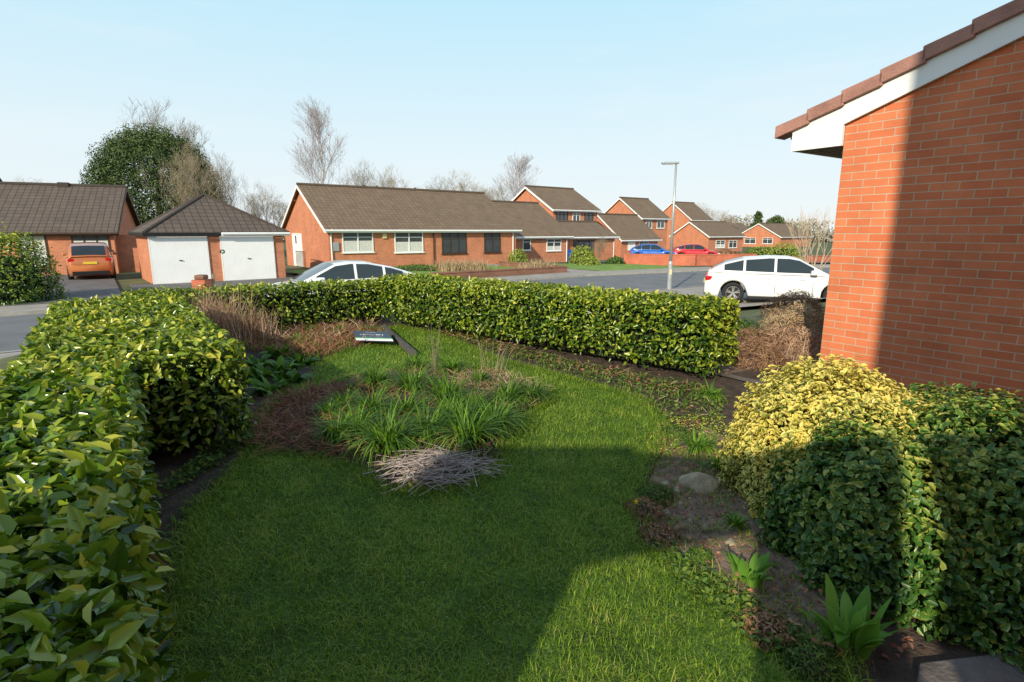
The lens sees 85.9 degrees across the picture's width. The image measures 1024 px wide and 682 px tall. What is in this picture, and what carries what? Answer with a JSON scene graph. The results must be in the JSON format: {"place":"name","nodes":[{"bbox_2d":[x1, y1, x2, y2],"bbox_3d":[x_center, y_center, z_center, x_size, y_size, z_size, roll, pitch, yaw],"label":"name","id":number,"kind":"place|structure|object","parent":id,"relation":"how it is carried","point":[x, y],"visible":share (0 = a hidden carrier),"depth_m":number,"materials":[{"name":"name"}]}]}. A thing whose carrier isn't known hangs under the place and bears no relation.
{"place":"outdoors","nodes":[
{"label":"outdoors","id":0,"kind":"place"},
{"bbox_2d":[0,275,120,306],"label":"driveway","id":1,"kind":"structure","parent":0,"point":[88,287],"depth_m":21.50,"materials":[{"name":"grey concrete"}]},
{"bbox_2d":[62,242,116,279],"bbox_3d":[-20.618,-3.984,26.933,2.199,1.698,4.440,-8,14,-35],"label":"parked car","id":2,"kind":"object","parent":1,"relation":"on","point":[89,258],"visible":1,"depth_m":25.30,"materials":[{"name":"orange metal"}]},
{"bbox_2d":[130,277,292,293],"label":"driveway","id":3,"kind":"structure","parent":0,"point":[134,287],"depth_m":23.60,"materials":[{"name":"grey concrete"}]},
{"bbox_2d":[227,305,283,343],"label":"dry grass","id":4,"kind":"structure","parent":0,"point":[262,329],"depth_m":7.99,"materials":[{"name":"beige plant"}]},
{"bbox_2d":[0,284,743,358],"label":"pavement","id":5,"kind":"structure","parent":0,"point":[692,291],"depth_m":20.06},
{"bbox_2d":[661,162,678,288],"bbox_3d":[5.766,-4.259,20.508,0.646,4.637,0.218,0,11,0],"label":"street lamp","id":6,"kind":"object","parent":5,"relation":"on","point":[669,276],"visible":1,"depth_m":20.51,"materials":[{"name":"grey metal"}]},
{"bbox_2d":[784,204,834,269],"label":"pruned shrub","id":7,"kind":"object","parent":5,"relation":"on","point":[805,240],"visible":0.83,"depth_m":23.48,"materials":[{"name":"beige plant"}]},
{"bbox_2d":[0,267,829,351],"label":"road","id":8,"kind":"structure","parent":0,"point":[14,330],"depth_m":23.63,"materials":[{"name":"grey asphalt"}]},
{"bbox_2d":[252,260,414,306],"bbox_3d":[-4.871,-1.596,15.799,4.740,1.438,2.199,-6,13,-30],"label":"parked car","id":9,"kind":"object","parent":8,"relation":"on","point":[345,270],"visible":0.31,"depth_m":15.16,"materials":[{"name":"white paint"}]},
{"bbox_2d":[0,266,829,316],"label":"kerb","id":10,"kind":"structure","parent":8,"relation":"on","point":[17,313],"depth_m":26.72,"materials":[{"name":"concrete"}]},
{"bbox_2d":[0,264,829,311],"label":"pavement","id":11,"kind":"structure","parent":0,"point":[23,308],"depth_m":27.29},
{"bbox_2d":[0,241,832,369],"bbox_3d":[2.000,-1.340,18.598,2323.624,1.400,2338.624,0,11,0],"label":"ground","id":12,"kind":"structure","parent":0,"point":[124,280],"depth_m":26.42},
{"bbox_2d":[0,222,69,305],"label":"laurel bush","id":13,"kind":"object","parent":12,"relation":"on","point":[21,281],"visible":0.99,"depth_m":17.30,"materials":[{"name":"green plant"}]},
{"bbox_2d":[0,181,140,274],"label":"bungalow","id":14,"kind":"object","parent":12,"relation":"on","point":[61,216],"visible":0.58,"depth_m":30.14,"materials":[{"name":"orange brick"}]},
{"bbox_2d":[78,122,228,223],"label":"evergreen tree","id":15,"kind":"object","parent":12,"relation":"on","point":[122,156],"visible":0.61,"depth_m":56.79,"materials":[{"name":"green plant"}]},
{"bbox_2d":[116,97,212,204],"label":"bare tree","id":16,"kind":"object","parent":12,"relation":"on","point":[183,133],"visible":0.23,"depth_m":68.36,"materials":[{"name":"brown plant"}]},
{"bbox_2d":[136,138,229,208],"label":"bare tree","id":17,"kind":"object","parent":12,"relation":"on","point":[191,194],"visible":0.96,"depth_m":53.50,"materials":[{"name":"brown plant"}]},
{"bbox_2d":[128,193,289,283],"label":"double garage","id":18,"kind":"structure","parent":12,"relation":"on","point":[202,233],"depth_m":24.76,"materials":[{"name":"orange brick"}]},
{"bbox_2d":[147,236,210,283],"bbox_3d":[-14.263,-3.532,23.671,2.201,2.110,0.110,-9,14,-38],"label":"garage door","id":19,"kind":"structure","parent":18,"relation":"in","point":[173,259],"depth_m":23.61,"materials":[{"name":"white paint"}]},
{"bbox_2d":[219,236,276,280],"bbox_3d":[-12.135,-3.869,25.360,2.280,2.110,0.110,-9,14,-38],"label":"garage door","id":20,"kind":"structure","parent":18,"relation":"in","point":[244,257],"depth_m":25.33,"materials":[{"name":"white paint"}]},
{"bbox_2d":[189,153,261,209],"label":"bare tree","id":21,"kind":"object","parent":12,"relation":"on","point":[218,191],"visible":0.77,"depth_m":59.53,"materials":[{"name":"brown plant"}]},
{"bbox_2d":[242,183,279,220],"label":"bare tree","id":22,"kind":"object","parent":12,"relation":"on","point":[256,209],"visible":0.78,"depth_m":61.84,"materials":[{"name":"brown plant"}]},
{"bbox_2d":[290,96,363,184],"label":"bare tree","id":23,"kind":"object","parent":12,"relation":"on","point":[317,125],"visible":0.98,"depth_m":54.83,"materials":[{"name":"plant"}]},
{"bbox_2d":[281,182,521,267],"bbox_3d":[-7.725,-7.929,38.711,14.060,5.680,9.540,-8,14,-36],"label":"bungalow","id":24,"kind":"object","parent":12,"relation":"on","point":[388,226],"visible":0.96,"depth_m":35.37,"materials":[{"name":"orange brick"}]},
{"bbox_2d":[342,233,374,253],"bbox_3d":[-9.093,-5.833,32.507,2.012,1.281,0.110,-8,14,-36],"label":"window","id":25,"kind":"structure","parent":24,"relation":"in","point":[351,242],"depth_m":32.51,"materials":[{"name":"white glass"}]},
{"bbox_2d":[394,233,424,253],"bbox_3d":[-6.441,-6.186,34.464,2.075,1.355,0.110,-8,14,-36],"label":"window","id":26,"kind":"structure","parent":24,"relation":"in","point":[404,242],"depth_m":34.46,"materials":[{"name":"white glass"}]},
{"bbox_2d":[441,233,467,254],"bbox_3d":[-3.808,-6.457,36.424,1.996,1.397,0.110,-8,14,-36],"label":"window","id":27,"kind":"structure","parent":24,"relation":"in","point":[452,243],"depth_m":36.43,"materials":[{"name":"black glass"}]},
{"bbox_2d":[141,214,833,241],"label":"distant woodland","id":28,"kind":"object","parent":12,"relation":"on","point":[818,231],"visible":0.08,"depth_m":151.43,"materials":[{"name":"brown wood"}]},
{"bbox_2d":[430,261,567,278],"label":"garden wall","id":29,"kind":"structure","parent":12,"relation":"on","point":[517,270],"depth_m":27.37,"materials":[{"name":"brick"}]},
{"bbox_2d":[498,153,542,200],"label":"bare tree","id":30,"kind":"object","parent":12,"relation":"on","point":[522,174],"visible":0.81,"depth_m":76.78,"materials":[{"name":"plant"}]},
{"bbox_2d":[491,200,573,262],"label":"house wing","id":31,"kind":"structure","parent":12,"relation":"on","point":[544,234],"depth_m":45.59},
{"bbox_2d":[511,185,601,220],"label":"detached house","id":32,"kind":"structure","parent":12,"relation":"on","point":[560,203],"depth_m":53.02,"materials":[{"name":"orange brick"}]},
{"bbox_2d":[557,220,619,259],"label":"garage block","id":33,"kind":"structure","parent":12,"relation":"on","point":[586,233],"depth_m":49.29,"materials":[{"name":"brick"}]},
{"bbox_2d":[597,213,661,257],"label":"house wing","id":34,"kind":"structure","parent":12,"relation":"on","point":[631,230],"depth_m":59.07,"materials":[{"name":"brown tile"}]},
{"bbox_2d":[604,197,671,249],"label":"detached house","id":35,"kind":"structure","parent":12,"relation":"on","point":[653,217],"depth_m":72.81,"materials":[{"name":"orange brick"}]},
{"bbox_2d":[663,201,713,249],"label":"detached house","id":36,"kind":"structure","parent":12,"relation":"on","point":[686,212],"depth_m":90.46,"materials":[{"name":"orange brick"}]},
{"bbox_2d":[624,254,756,265],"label":"garden wall","id":37,"kind":"structure","parent":12,"relation":"on","point":[683,259],"depth_m":38.12,"materials":[{"name":"orange brick"}]},
{"bbox_2d":[669,221,746,251],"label":"house wing","id":38,"kind":"structure","parent":12,"relation":"on","point":[714,235],"depth_m":81.38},
{"bbox_2d":[742,223,812,246],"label":"bungalow","id":39,"kind":"object","parent":12,"relation":"on","point":[766,234],"visible":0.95,"depth_m":106.68,"materials":[{"name":"orange brick"}]},
{"bbox_2d":[757,288,824,322],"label":"dry shrub","id":40,"kind":"object","parent":12,"relation":"on","point":[796,296],"visible":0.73,"depth_m":10.40,"materials":[{"name":"brown plant"}]},
{"bbox_2d":[0,0,1012,232],"label":"sky","id":41,"kind":"structure","parent":0,"point":[599,94],"materials":[{"name":"blue"}]},
{"bbox_2d":[141,323,893,681],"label":"lawn","id":42,"kind":"structure","parent":0,"point":[320,661],"depth_m":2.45,"materials":[{"name":"green plant"}]},
{"bbox_2d":[353,325,416,355],"bbox_3d":[-1.921,-0.044,7.878,0.612,0.160,2.044,-5,12,-23],"label":"fallen sign","id":43,"kind":"object","parent":42,"relation":"on","point":[386,336],"visible":0.95,"depth_m":7.80,"materials":[{"name":"grey metal"}]},
{"bbox_2d":[263,366,550,490],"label":"flower bed soil","id":44,"kind":"structure","parent":42,"relation":"on","point":[378,456],"depth_m":4.13,"materials":[{"name":"brown soil"}]},
{"bbox_2d":[236,375,375,460],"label":"dead bracken","id":45,"kind":"object","parent":44,"relation":"on","point":[294,422],"visible":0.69,"depth_m":4.58,"materials":[{"name":"brown plant"}]},
{"bbox_2d":[299,406,359,453],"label":"daylily clump","id":46,"kind":"object","parent":44,"relation":"on","point":[329,428],"visible":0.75,"depth_m":4.19,"materials":[{"name":"green plant"}]},
{"bbox_2d":[313,398,385,453],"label":"daylily clump","id":47,"kind":"object","parent":44,"relation":"on","point":[366,412],"visible":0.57,"depth_m":4.25,"materials":[{"name":"green plant"}]},
{"bbox_2d":[337,380,403,419],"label":"daylily clump","id":48,"kind":"object","parent":44,"relation":"on","point":[373,404],"visible":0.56,"depth_m":4.78,"materials":[{"name":"green plant"}]},
{"bbox_2d":[341,359,403,392],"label":"daylily clump","id":49,"kind":"object","parent":44,"relation":"on","point":[374,378],"visible":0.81,"depth_m":5.63,"materials":[{"name":"green plant"}]},
{"bbox_2d":[319,389,441,474],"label":"daylily clump","id":50,"kind":"object","parent":44,"relation":"on","point":[388,440],"visible":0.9,"depth_m":3.96,"materials":[{"name":"green plant"}]},
{"bbox_2d":[260,363,549,491],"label":"weeds","id":51,"kind":"object","parent":44,"relation":"on","point":[401,418],"visible":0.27,"depth_m":4.35,"materials":[{"name":"green plant"}]},
{"bbox_2d":[372,386,437,425],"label":"daylily clump","id":52,"kind":"object","parent":44,"relation":"on","point":[408,404],"visible":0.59,"depth_m":4.72,"materials":[{"name":"green plant"}]},
{"bbox_2d":[373,358,442,398],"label":"daylily clump","id":53,"kind":"object","parent":44,"relation":"on","point":[410,381],"visible":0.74,"depth_m":5.47,"materials":[{"name":"green plant"}]},
{"bbox_2d":[382,394,465,454],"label":"daylily clump","id":54,"kind":"object","parent":44,"relation":"on","point":[428,424],"visible":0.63,"depth_m":4.27,"materials":[{"name":"green plant"}]},
{"bbox_2d":[343,362,513,459],"bbox_3d":[-0.888,0.506,5.092,1.816,0.209,2.699,0,11,0],"label":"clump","id":55,"kind":"object","parent":44,"relation":"on","point":[426,402],"visible":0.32,"depth_m":5.23,"materials":[{"name":"green plant"}]},
{"bbox_2d":[364,440,509,495],"bbox_3d":[-0.485,0.801,3.615,0.979,0.140,0.795,0,11,0],"label":"dead stem pile","id":56,"kind":"object","parent":44,"relation":"on","point":[410,463],"visible":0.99,"depth_m":3.56,"materials":[{"name":"grey plant"}]},
{"bbox_2d":[399,365,488,409],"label":"daylily clump","id":57,"kind":"object","parent":44,"relation":"on","point":[443,388],"visible":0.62,"depth_m":5.07,"materials":[{"name":"green plant"}]},
{"bbox_2d":[414,388,487,433],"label":"daylily clump","id":58,"kind":"object","parent":44,"relation":"on","point":[447,405],"visible":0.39,"depth_m":4.58,"materials":[{"name":"green plant"}]},
{"bbox_2d":[403,388,529,463],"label":"daylily clump","id":59,"kind":"object","parent":44,"relation":"on","point":[461,429],"visible":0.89,"depth_m":4.10,"materials":[{"name":"green plant"}]},
{"bbox_2d":[440,364,554,411],"bbox_3d":[-0.158,0.422,5.529,1.141,0.182,1.601,-8,14,-34],"label":"dead straw","id":60,"kind":"object","parent":44,"relation":"on","point":[475,382],"visible":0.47,"depth_m":5.63,"materials":[{"name":"brown plant"}]},
{"bbox_2d":[457,381,538,445],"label":"daylily clump","id":61,"kind":"object","parent":44,"relation":"on","point":[505,412],"visible":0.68,"depth_m":4.44,"materials":[{"name":"green plant"}]},
{"bbox_2d":[474,372,542,414],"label":"daylily clump","id":62,"kind":"object","parent":44,"relation":"on","point":[511,389],"visible":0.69,"depth_m":5.03,"materials":[{"name":"green plant"}]},
{"bbox_2d":[510,370,559,408],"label":"daylily clump","id":63,"kind":"object","parent":44,"relation":"on","point":[540,390],"visible":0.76,"depth_m":5.14,"materials":[{"name":"green plant"}]},
{"bbox_2d":[647,537,837,671],"bbox_3d":[0.913,1.114,2.409,0.256,0.069,0.990,-6,13,-26],"label":"ground cover","id":64,"kind":"object","parent":42,"relation":"on","point":[735,623],"visible":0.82,"depth_m":2.39,"materials":[{"name":"green plant"}]},
{"bbox_2d":[773,637,847,681],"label":"cushion plant","id":65,"kind":"object","parent":42,"relation":"on","point":[813,666],"visible":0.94,"depth_m":2.01,"materials":[{"name":"green plant"}]},
{"bbox_2d":[147,318,1023,681],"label":"soil","id":66,"kind":"structure","parent":0,"point":[893,666],"depth_m":3.92,"materials":[{"name":"brown soil"}]},
{"bbox_2d":[0,355,212,681],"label":"clipped hedge","id":67,"kind":"object","parent":66,"relation":"on","point":[83,568],"visible":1,"depth_m":1.56,"materials":[{"name":"green plant"}]},
{"bbox_2d":[5,291,256,455],"bbox_3d":[-3.664,0.110,5.285,1.494,0.879,4.453,-8,14,-36],"label":"clipped hedge","id":68,"kind":"object","parent":66,"relation":"on","point":[179,351],"visible":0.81,"depth_m":3.97,"materials":[{"name":"green plant"}]},
{"bbox_2d":[156,423,259,524],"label":"ground cover","id":69,"kind":"object","parent":66,"relation":"on","point":[213,463],"visible":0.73,"depth_m":3.78,"materials":[{"name":"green plant"}]},
{"bbox_2d":[185,284,271,345],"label":"dry grass","id":70,"kind":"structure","parent":66,"relation":"on","point":[224,318],"depth_m":7.73,"materials":[{"name":"brown plant"}]},
{"bbox_2d":[122,276,394,331],"bbox_3d":[-3.821,-0.583,8.842,4.076,0.832,0.908,-7,13,-33],"label":"clipped hedge","id":71,"kind":"object","parent":66,"relation":"on","point":[338,302],"visible":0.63,"depth_m":8.86,"materials":[{"name":"green plant"}]},
{"bbox_2d":[248,375,292,397],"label":"bergenia plant","id":72,"kind":"object","parent":66,"relation":"on","point":[260,387],"visible":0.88,"depth_m":5.54,"materials":[{"name":"green plant"}]},
{"bbox_2d":[271,368,316,386],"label":"bergenia plant","id":73,"kind":"object","parent":66,"relation":"on","point":[293,375],"visible":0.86,"depth_m":5.86,"materials":[{"name":"green plant"}]},
{"bbox_2d":[241,316,379,343],"bbox_3d":[-3.187,-0.236,8.616,2.320,0.248,2.486,0,11,0],"label":"dead straw","id":74,"kind":"object","parent":66,"relation":"on","point":[339,332],"visible":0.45,"depth_m":8.45,"materials":[{"name":"beige plant"}]},
{"bbox_2d":[245,322,388,358],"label":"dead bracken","id":75,"kind":"object","parent":66,"relation":"on","point":[318,355],"visible":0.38,"depth_m":7.66,"materials":[{"name":"brown plant"}]},
{"bbox_2d":[238,319,400,357],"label":"dead bracken","id":76,"kind":"object","parent":66,"relation":"on","point":[305,343],"visible":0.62,"depth_m":7.74,"materials":[{"name":"brown plant"}]},
{"bbox_2d":[376,270,742,377],"bbox_3d":[0.142,-0.456,7.922,6.112,0.930,1.050,10,15,40],"label":"clipped hedge","id":77,"kind":"object","parent":66,"relation":"on","point":[680,331],"visible":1,"depth_m":6.92,"materials":[{"name":"green plant"}]},
{"bbox_2d":[439,330,706,395],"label":"fallen leaves","id":78,"kind":"object","parent":66,"relation":"on","point":[501,345],"visible":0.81,"depth_m":6.64,"materials":[{"name":"brown plant"}]},
{"bbox_2d":[433,327,727,421],"bbox_3d":[0.476,0.176,7.090,1.149,0.083,5.475,-7,13,-30],"label":"ground cover","id":79,"kind":"object","parent":66,"relation":"on","point":[637,382],"visible":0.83,"depth_m":5.82,"materials":[{"name":"green plant"}]},
{"bbox_2d":[623,495,666,522],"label":"cushion plant","id":80,"kind":"object","parent":66,"relation":"on","point":[649,508],"visible":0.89,"depth_m":3.12,"materials":[{"name":"brown plant"}]},
{"bbox_2d":[634,521,682,551],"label":"cushion plant","id":81,"kind":"object","parent":66,"relation":"on","point":[659,535],"visible":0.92,"depth_m":2.86,"materials":[{"name":"brown plant"}]},
{"bbox_2d":[645,411,726,462],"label":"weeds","id":82,"kind":"object","parent":66,"relation":"on","point":[711,418],"visible":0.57,"depth_m":4.47,"materials":[{"name":"green plant"}]},
{"bbox_2d":[733,604,796,653],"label":"cushion plant","id":83,"kind":"object","parent":66,"relation":"on","point":[763,625],"visible":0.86,"depth_m":2.19,"materials":[{"name":"brown plant"}]},
{"bbox_2d":[647,399,926,658],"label":"fallen leaves","id":84,"kind":"object","parent":66,"relation":"on","point":[899,648],"visible":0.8,"depth_m":2.53,"materials":[{"name":"brown plant"}]},
{"bbox_2d":[711,353,955,532],"bbox_3d":[1.998,0.534,3.310,1.419,0.912,1.683,0,11,0],"label":"variegated bush","id":85,"kind":"object","parent":66,"relation":"on","point":[767,422],"visible":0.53,"depth_m":3.21,"materials":[{"name":"yellow plant"}]},
{"bbox_2d":[795,572,909,660],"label":"tulip clump","id":86,"kind":"object","parent":66,"relation":"on","point":[860,631],"visible":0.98,"depth_m":2.15,"materials":[{"name":"green plant"}]},
{"bbox_2d":[747,410,1014,653],"bbox_3d":[1.782,0.748,2.689,1.019,0.738,1.306,0,11,0],"label":"variegated bush","id":87,"kind":"object","parent":66,"relation":"on","point":[839,517],"visible":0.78,"depth_m":2.41,"materials":[{"name":"green plant"}]},
{"bbox_2d":[839,386,1023,672],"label":"variegated bush","id":88,"kind":"object","parent":66,"relation":"on","point":[999,477],"visible":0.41,"depth_m":2.31,"materials":[{"name":"green plant"}]},
{"bbox_2d":[862,381,1023,455],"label":"variegated bush","id":89,"kind":"object","parent":66,"relation":"on","point":[959,389],"visible":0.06,"depth_m":3.28,"materials":[{"name":"green plant"}]},
{"bbox_2d":[550,264,685,270],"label":"lawn","id":90,"kind":"structure","parent":0,"point":[606,267],"depth_m":33.59,"materials":[{"name":"green plant"}]},
{"bbox_2d":[600,258,829,262],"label":"driveway","id":91,"kind":"structure","parent":0,"point":[695,261],"depth_m":42.25,"materials":[{"name":"grey concrete"}]},
{"bbox_2d":[673,244,719,258],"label":"parked car","id":92,"kind":"object","parent":91,"relation":"on","point":[691,249],"visible":0.47,"depth_m":48.65,"materials":[{"name":"red paint"}]},
{"bbox_2d":[649,429,839,641],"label":"soil","id":93,"kind":"structure","parent":0,"point":[785,561],"depth_m":2.91,"materials":[{"name":"brown soil"}]},
{"bbox_2d":[633,483,676,506],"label":"cushion plant","id":94,"kind":"object","parent":93,"relation":"on","point":[652,494],"visible":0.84,"depth_m":3.31,"materials":[{"name":"green plant"}]},
{"bbox_2d":[666,426,723,459],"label":"daylily clump","id":95,"kind":"object","parent":93,"relation":"on","point":[699,444],"visible":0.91,"depth_m":4.02,"materials":[{"name":"green plant"}]},
{"bbox_2d":[675,472,719,495],"bbox_3d":[1.185,0.896,3.496,0.259,0.118,0.258,6,13,28],"label":"rock","id":96,"kind":"object","parent":93,"relation":"on","point":[701,482],"visible":0.82,"depth_m":3.43,"materials":[{"name":"stone"}]},
{"bbox_2d":[721,548,780,588],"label":"tulip clump","id":97,"kind":"object","parent":93,"relation":"on","point":[756,570],"visible":0.98,"depth_m":2.55,"materials":[{"name":"green plant"}]},
{"bbox_2d":[635,426,873,669],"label":"weeds","id":98,"kind":"object","parent":93,"relation":"on","point":[739,533],"visible":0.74,"depth_m":2.96,"materials":[{"name":"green plant"}]},
{"bbox_2d":[697,292,823,306],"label":"driveway","id":99,"kind":"structure","parent":0,"point":[744,301],"depth_m":17.04,"materials":[{"name":"grey concrete"}]},
{"bbox_2d":[704,255,828,301],"bbox_3d":[8.287,-1.914,16.931,4.490,1.438,2.159,4,12,19],"label":"parked car","id":100,"kind":"object","parent":99,"relation":"on","point":[770,277],"visible":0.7,"depth_m":16.33,"materials":[{"name":"white paint"}]},
{"bbox_2d":[707,324,821,375],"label":"soil","id":101,"kind":"structure","parent":0,"point":[727,369],"depth_m":6.87,"materials":[{"name":"brown soil"}]},
{"bbox_2d":[722,324,785,350],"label":"dry shrub","id":102,"kind":"object","parent":101,"relation":"on","point":[753,339],"visible":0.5,"depth_m":7.62,"materials":[{"name":"brown plant"}]},
{"bbox_2d":[727,342,793,371],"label":"dry shrub","id":103,"kind":"object","parent":101,"relation":"on","point":[767,353],"visible":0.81,"depth_m":6.55,"materials":[{"name":"brown plant"}]},
{"bbox_2d":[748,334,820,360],"bbox_3d":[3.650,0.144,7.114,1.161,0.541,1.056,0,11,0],"label":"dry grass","id":104,"kind":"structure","parent":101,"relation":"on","point":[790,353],"depth_m":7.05,"materials":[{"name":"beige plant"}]},
{"bbox_2d":[757,321,822,355],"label":"dry shrub","id":105,"kind":"object","parent":101,"relation":"on","point":[802,332],"visible":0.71,"depth_m":7.31,"materials":[{"name":"beige plant"}]},
{"bbox_2d":[757,300,824,340],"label":"dry shrub","id":106,"kind":"object","parent":101,"relation":"on","point":[794,317],"visible":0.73,"depth_m":8.39,"materials":[{"name":"plant"}]},
{"bbox_2d":[775,0,1023,405],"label":"brick house","id":107,"kind":"structure","parent":0,"point":[926,271],"depth_m":4.96,"materials":[{"name":"orange brick"}]},
{"bbox_2d":[917,651,1023,681],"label":"paving","id":108,"kind":"structure","parent":0,"point":[989,668],"depth_m":1.99,"materials":[{"name":"grey concrete"}]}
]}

